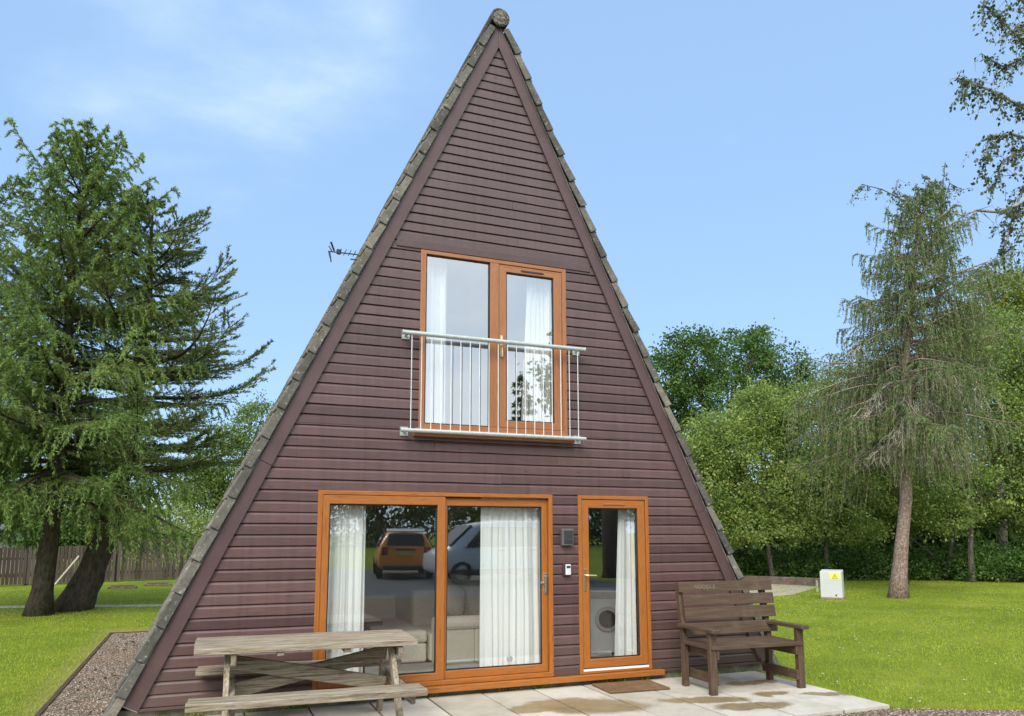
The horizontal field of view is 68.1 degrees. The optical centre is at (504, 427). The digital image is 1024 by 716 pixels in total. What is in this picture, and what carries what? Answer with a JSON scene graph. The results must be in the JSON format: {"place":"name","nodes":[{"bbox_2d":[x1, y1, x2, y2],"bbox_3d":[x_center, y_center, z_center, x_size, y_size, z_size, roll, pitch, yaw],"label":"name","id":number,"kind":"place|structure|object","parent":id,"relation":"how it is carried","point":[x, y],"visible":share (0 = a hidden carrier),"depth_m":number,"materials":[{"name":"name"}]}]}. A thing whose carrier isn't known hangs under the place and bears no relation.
{"place":"outdoors","nodes":[
{"label":"outdoors","id":0,"kind":"place"},
{"bbox_2d":[0,524,35,572],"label":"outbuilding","id":1,"kind":"structure","parent":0,"point":[1,528],"depth_m":34.87,"materials":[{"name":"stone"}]},
{"bbox_2d":[0,604,161,607],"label":"path","id":2,"kind":"structure","parent":0,"point":[139,605],"depth_m":18.95,"materials":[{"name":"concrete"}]},
{"bbox_2d":[40,632,146,715],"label":"gravel path","id":3,"kind":"structure","parent":0,"point":[83,697],"depth_m":9.37,"materials":[{"name":"grey gravel"}]},
{"bbox_2d":[59,634,137,715],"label":"fallen leaves","id":4,"kind":"object","parent":3,"relation":"on","point":[102,672],"visible":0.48,"depth_m":9.54,"materials":[{"name":"brown plant"}]},
{"bbox_2d":[0,537,1023,715],"bbox_3d":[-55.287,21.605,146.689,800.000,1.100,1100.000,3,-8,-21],"label":"ground","id":5,"kind":"structure","parent":0,"point":[20,690],"depth_m":13.28,"materials":[{"name":"green plant"}]},
{"bbox_2d":[0,379,45,508],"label":"leafy tree","id":6,"kind":"object","parent":5,"relation":"on","point":[5,482],"visible":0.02,"depth_m":32.37,"materials":[{"name":"green plant"}]},
{"bbox_2d":[0,136,86,533],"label":"spruce tree","id":7,"kind":"object","parent":5,"relation":"on","point":[4,186],"visible":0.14,"depth_m":18.52,"materials":[{"name":"green plant"}]},
{"bbox_2d":[1,503,93,570],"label":"leafy shrub","id":8,"kind":"object","parent":5,"relation":"on","point":[63,541],"visible":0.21,"depth_m":30.31,"materials":[{"name":"green plant"}]},
{"bbox_2d":[54,556,78,584],"bbox_3d":[-15.599,5.088,27.026,0.759,1.024,0.118,7,-11,-42],"label":"timber prop","id":9,"kind":"object","parent":5,"relation":"on","point":[66,570],"visible":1,"depth_m":26.97,"materials":[{"name":"brown wood"}]},
{"bbox_2d":[34,631,147,715],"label":"kerb strip","id":10,"kind":"object","parent":5,"relation":"on","point":[59,690],"visible":0.48,"depth_m":9.68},
{"bbox_2d":[15,388,169,512],"bbox_3d":[-18.866,2.365,34.616,7.076,8.888,4.988,3,-8,-21],"label":"leafy tree","id":11,"kind":"object","parent":5,"relation":"on","point":[100,395],"visible":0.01,"depth_m":34.98,"materials":[{"name":"green plant"}]},
{"bbox_2d":[60,500,136,561],"bbox_3d":[-17.040,4.615,31.809,4.218,3.307,3.308,3,-8,-21],"label":"leafy shrub","id":12,"kind":"object","parent":5,"relation":"on","point":[83,543],"visible":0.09,"depth_m":31.07,"materials":[{"name":"green plant"}]},
{"bbox_2d":[0,539,198,584],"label":"board fence","id":13,"kind":"object","parent":5,"relation":"on","point":[27,566],"visible":0.23,"depth_m":28.40,"materials":[{"name":"brown wood"}]},
{"bbox_2d":[0,116,232,616],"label":"spruce tree","id":14,"kind":"object","parent":5,"relation":"on","point":[49,495],"visible":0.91,"depth_m":17.35,"materials":[{"name":"green plant"}]},
{"bbox_2d":[108,585,137,588],"bbox_3d":[-12.709,5.308,25.246,0.840,0.090,0.680,3,-8,-21],"label":"manhole cover","id":15,"kind":"object","parent":5,"relation":"on","point":[123,586],"visible":1,"depth_m":25.02,"materials":[{"name":"concrete"}]},
{"bbox_2d":[0,185,277,611],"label":"pine tree","id":16,"kind":"object","parent":5,"relation":"on","point":[82,588],"visible":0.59,"depth_m":18.31,"materials":[{"name":"green plant"}]},
{"bbox_2d":[82,496,214,576],"bbox_3d":[-14.264,4.573,31.788,6.069,3.402,3.921,3,-8,-21],"label":"leafy shrub","id":17,"kind":"object","parent":5,"relation":"on","point":[194,525],"visible":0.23,"depth_m":31.67,"materials":[{"name":"green plant"}]},
{"bbox_2d":[144,582,170,585],"bbox_3d":[-12.136,5.486,26.536,0.840,0.090,0.680,3,-8,-21],"label":"manhole cover","id":18,"kind":"object","parent":5,"relation":"on","point":[158,584],"visible":1,"depth_m":26.28,"materials":[{"name":"concrete"}]},
{"bbox_2d":[158,389,275,528],"bbox_3d":[-12.657,2.420,34.982,5.988,8.880,4.019,3,-8,-21],"label":"leafy tree","id":19,"kind":"object","parent":5,"relation":"on","point":[217,486],"visible":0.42,"depth_m":34.65,"materials":[{"name":"green plant"}]},
{"bbox_2d":[102,8,780,715],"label":"frame house","id":20,"kind":"structure","parent":5,"relation":"on","point":[486,200],"depth_m":8.99,"materials":[{"name":"paint"}]},
{"bbox_2d":[326,505,365,672],"bbox_3d":[-1.769,1.656,8.162,0.515,2.160,0.110,3,-8,-21],"label":"curtain","id":21,"kind":"object","parent":20,"relation":"hanging from","point":[346,571],"visible":0.45,"depth_m":8.20,"materials":[{"name":"white fabric"}]},
{"bbox_2d":[363,589,479,662],"bbox_3d":[-1.075,2.649,10.376,1.980,0.820,2.034,3,-8,-21],"label":"sofa","id":22,"kind":"object","parent":20,"relation":"on","point":[463,637],"visible":0.38,"depth_m":9.62,"materials":[{"name":"beige fabric"}]},
{"bbox_2d":[447,577,465,615],"bbox_3d":[-0.693,2.220,9.900,0.200,0.480,0.480,-25,-49,29],"label":"cushion","id":23,"kind":"object","parent":22,"relation":"on","point":[456,595],"visible":0.58,"depth_m":9.82,"materials":[{"name":"beige fabric"}]},
{"bbox_2d":[450,574,479,614],"bbox_3d":[-0.497,2.275,10.297,0.540,0.540,0.200,11,-28,-15],"label":"cushion","id":24,"kind":"object","parent":22,"relation":"on","point":[470,585],"visible":0.5,"depth_m":10.23,"materials":[{"name":"beige fabric"}]},
{"bbox_2d":[312,490,553,689],"bbox_3d":[-0.717,1.769,8.412,2.725,2.085,0.109,3,-8,-21],"label":"sliding door","id":25,"kind":"structure","parent":20,"relation":"in","point":[441,675],"depth_m":8.40,"materials":[{"name":"brown wood"}]},
{"bbox_2d":[425,257,446,423],"bbox_3d":[-0.853,-1.033,8.899,0.345,2.230,0.103,3,-8,-21],"label":"curtain","id":26,"kind":"object","parent":20,"relation":"hanging from","point":[436,293],"visible":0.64,"depth_m":8.91,"materials":[{"name":"white fabric"}]},
{"bbox_2d":[416,249,567,434],"bbox_3d":[-0.114,-0.978,9.015,1.860,2.093,0.142,3,-8,-21],"label":"upper window","id":27,"kind":"structure","parent":20,"relation":"in","point":[498,270],"depth_m":9.04,"materials":[{"name":"brown wood"}]},
{"bbox_2d":[480,485,544,666],"bbox_3d":[0.102,1.753,8.896,0.820,2.150,0.060,3,-8,-21],"label":"curtain","id":28,"kind":"object","parent":20,"relation":"hanging from","point":[509,581],"visible":0.76,"depth_m":8.87,"materials":[{"name":"white fabric"}]},
{"bbox_2d":[521,277,551,421],"bbox_3d":[0.393,-0.965,9.395,0.430,2.230,0.101,3,-8,-21],"label":"curtain","id":29,"kind":"object","parent":20,"relation":"hanging from","point":[538,323],"visible":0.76,"depth_m":9.39,"materials":[{"name":"white fabric"}]},
{"bbox_2d":[590,588,615,652],"bbox_3d":[1.418,2.689,10.630,0.480,0.830,0.592,0,-8,2],"label":"washing machine","id":30,"kind":"object","parent":20,"relation":"on","point":[602,613],"visible":0.62,"depth_m":10.36,"materials":[{"name":"white plastic"}]},
{"bbox_2d":[574,495,651,673],"bbox_3d":[1.328,1.876,9.186,0.979,2.085,0.160,3,-8,-21],"label":"front door","id":31,"kind":"structure","parent":20,"relation":"in","point":[644,656],"depth_m":9.18,"materials":[{"name":"brown wood"}]},
{"bbox_2d":[614,510,636,655],"bbox_3d":[1.489,1.857,9.431,0.280,2.110,0.086,3,-8,-21],"label":"curtain","id":32,"kind":"object","parent":20,"relation":"hanging from","point":[625,630],"visible":0.85,"depth_m":9.42,"materials":[{"name":"white fabric"}]},
{"bbox_2d":[680,374,836,575],"bbox_3d":[8.899,1.885,28.223,7.008,8.087,4.383,3,-8,-21],"label":"leafy tree","id":33,"kind":"object","parent":5,"relation":"on","point":[746,509],"visible":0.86,"depth_m":27.65,"materials":[{"name":"green plant"}]},
{"bbox_2d":[743,575,819,585],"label":"retaining wall","id":34,"kind":"structure","parent":5,"relation":"on","point":[803,581],"depth_m":26.78,"materials":[{"name":"grey stone"}]},
{"bbox_2d":[820,569,844,599],"bbox_3d":[9.181,4.397,21.253,0.590,0.799,0.470,-5,-9,30],"label":"utility box","id":35,"kind":"object","parent":5,"relation":"on","point":[831,584],"visible":1,"depth_m":21.07,"materials":[{"name":"plastic"}]},
{"bbox_2d":[754,670,1023,711],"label":"grass edge","id":36,"kind":"object","parent":5,"relation":"on","point":[921,705],"depth_m":7.85,"materials":[{"name":"green plant"}]},
{"bbox_2d":[780,179,1023,598],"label":"larch tree","id":37,"kind":"object","parent":5,"relation":"on","point":[938,391],"visible":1,"depth_m":22.40,"materials":[{"name":"green plant"}]},
{"bbox_2d":[849,163,972,583],"bbox_3d":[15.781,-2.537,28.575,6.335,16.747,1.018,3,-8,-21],"label":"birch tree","id":38,"kind":"object","parent":5,"relation":"on","point":[895,193],"visible":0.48,"depth_m":29.25,"materials":[{"name":"green plant"}]},
{"bbox_2d":[827,708,1023,715],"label":"gravel drive","id":39,"kind":"structure","parent":5,"relation":"on","point":[925,712],"depth_m":7.57,"materials":[{"name":"grey gravel"}]},
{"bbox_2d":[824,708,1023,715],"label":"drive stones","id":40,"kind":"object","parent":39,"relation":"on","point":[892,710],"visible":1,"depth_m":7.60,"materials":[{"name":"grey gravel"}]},
{"bbox_2d":[909,298,1023,581],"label":"leafy tree","id":41,"kind":"object","parent":5,"relation":"on","point":[970,516],"visible":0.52,"depth_m":28.80,"materials":[{"name":"green plant"}]},
{"bbox_2d":[938,0,1023,280],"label":"birch tree","id":42,"kind":"object","parent":5,"relation":"on","point":[1014,213],"visible":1,"depth_m":11.69,"materials":[{"name":"green plant"}]},
{"bbox_2d":[989,326,1023,528],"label":"leafy tree","id":43,"kind":"object","parent":5,"relation":"on","point":[1016,520],"visible":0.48,"depth_m":29.22,"materials":[{"name":"green plant"}]},
{"bbox_2d":[0,0,1023,534],"label":"sky","id":44,"kind":"structure","parent":0,"point":[717,152],"materials":[{"name":"blue"}]},
{"bbox_2d":[243,685,843,715],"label":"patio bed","id":45,"kind":"object","parent":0,"point":[427,698],"visible":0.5,"depth_m":7.66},
{"bbox_2d":[210,671,889,715],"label":"patio","id":46,"kind":"structure","parent":0,"point":[751,693],"depth_m":7.89,"materials":[{"name":"grey concrete"}]},
{"bbox_2d":[185,629,427,715],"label":"picnic table","id":47,"kind":"object","parent":46,"relation":"on","point":[234,697],"visible":1,"depth_m":6.88,"materials":[{"name":"brown wood"}]},
{"bbox_2d":[154,669,719,715],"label":"weeds","id":48,"kind":"object","parent":46,"relation":"on","point":[499,689],"visible":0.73,"depth_m":8.47,"materials":[{"name":"green plant"}]},
{"bbox_2d":[592,680,669,693],"bbox_3d":[1.445,2.964,8.675,0.750,0.022,0.501,3,-8,-18],"label":"doormat","id":49,"kind":"object","parent":46,"relation":"on","point":[629,686],"visible":1,"depth_m":8.62,"materials":[{"name":"brown fabric"}]},
{"bbox_2d":[674,580,808,695],"bbox_3d":[2.763,2.405,8.820,1.350,1.178,0.799,3,-8,-19],"label":"garden bench","id":50,"kind":"object","parent":46,"relation":"on","point":[710,646],"visible":1,"depth_m":8.95,"materials":[{"name":"brown wood"}]},
{"bbox_2d":[749,584,815,595],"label":"gravel path","id":51,"kind":"structure","parent":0,"point":[799,588],"depth_m":24.56,"materials":[{"name":"beige gravel"}]},
{"bbox_2d":[778,570,1018,580],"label":"woodland floor","id":52,"kind":"structure","parent":0,"point":[889,579],"depth_m":29.57,"materials":[{"name":"brown soil"}]},
{"bbox_2d":[646,318,823,539],"bbox_3d":[10.504,0.850,35.945,11.473,12.255,6.035,3,-8,-21],"label":"leafy tree","id":53,"kind":"object","parent":52,"relation":"on","point":[700,381],"visible":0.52,"depth_m":35.16,"materials":[{"name":"green plant"}]},
{"bbox_2d":[731,545,757,575],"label":"ivy shrub","id":54,"kind":"object","parent":52,"relation":"on","point":[738,558],"visible":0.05,"depth_m":28.70,"materials":[{"name":"green plant"}]},
{"bbox_2d":[734,545,788,576],"bbox_3d":[9.250,5.375,28.857,3.126,1.940,2.472,3,-8,-21],"label":"ivy shrub","id":55,"kind":"object","parent":52,"relation":"on","point":[759,563],"visible":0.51,"depth_m":28.59,"materials":[{"name":"green plant"}]},
{"bbox_2d":[764,543,847,577],"bbox_3d":[11.496,5.397,29.239,3.076,2.115,3.026,-6,-10,35],"label":"ivy shrub","id":56,"kind":"object","parent":52,"relation":"on","point":[805,566],"visible":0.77,"depth_m":28.90,"materials":[{"name":"green plant"}]},
{"bbox_2d":[757,352,933,568],"bbox_3d":[13.273,1.541,29.979,7.825,9.250,4.089,3,-8,-21],"label":"leafy tree","id":57,"kind":"object","parent":52,"relation":"on","point":[869,529],"visible":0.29,"depth_m":29.07,"materials":[{"name":"green plant"}]},
{"bbox_2d":[812,536,890,580],"bbox_3d":[13.678,5.379,30.293,3.771,2.276,3.152,3,-8,-21],"label":"ivy shrub","id":58,"kind":"object","parent":52,"relation":"on","point":[849,568],"visible":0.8,"depth_m":29.70,"materials":[{"name":"green plant"}]},
{"bbox_2d":[701,433,1023,567],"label":"woodland","id":59,"kind":"object","parent":52,"relation":"on","point":[937,541],"visible":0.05,"depth_m":37.83,"materials":[{"name":"green plant"}]},
{"bbox_2d":[860,544,933,579],"bbox_3d":[15.634,5.574,30.713,3.252,2.025,2.948,3,-8,-21],"label":"ivy shrub","id":60,"kind":"object","parent":52,"relation":"on","point":[889,560],"visible":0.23,"depth_m":30.21,"materials":[{"name":"green plant"}]},
{"bbox_2d":[851,352,973,540],"bbox_3d":[17.402,1.436,32.614,6.548,10.181,4.418,3,-8,-21],"label":"leafy tree","id":61,"kind":"object","parent":52,"relation":"on","point":[914,526],"visible":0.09,"depth_m":31.41,"materials":[{"name":"green plant"}]},
{"bbox_2d":[908,542,978,580],"bbox_3d":[17.052,5.513,30.082,3.001,2.040,3.602,-8,-11,44],"label":"ivy shrub","id":62,"kind":"object","parent":52,"relation":"on","point":[928,570],"visible":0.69,"depth_m":29.59,"materials":[{"name":"green plant"}]},
{"bbox_2d":[913,258,1023,553],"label":"leafy tree","id":63,"kind":"object","parent":52,"relation":"on","point":[1017,297],"visible":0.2,"depth_m":37.45,"materials":[{"name":"green plant"}]},
{"bbox_2d":[934,534,1014,581],"bbox_3d":[18.244,5.206,29.460,3.691,2.232,3.110,3,-8,-21],"label":"ivy shrub","id":64,"kind":"object","parent":52,"relation":"on","point":[978,565],"visible":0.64,"depth_m":28.99,"materials":[{"name":"green plant"}]},
{"bbox_2d":[978,530,1023,581],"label":"ivy shrub","id":65,"kind":"object","parent":52,"relation":"on","point":[1016,568],"visible":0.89,"depth_m":28.38,"materials":[{"name":"green plant"}]}
]}

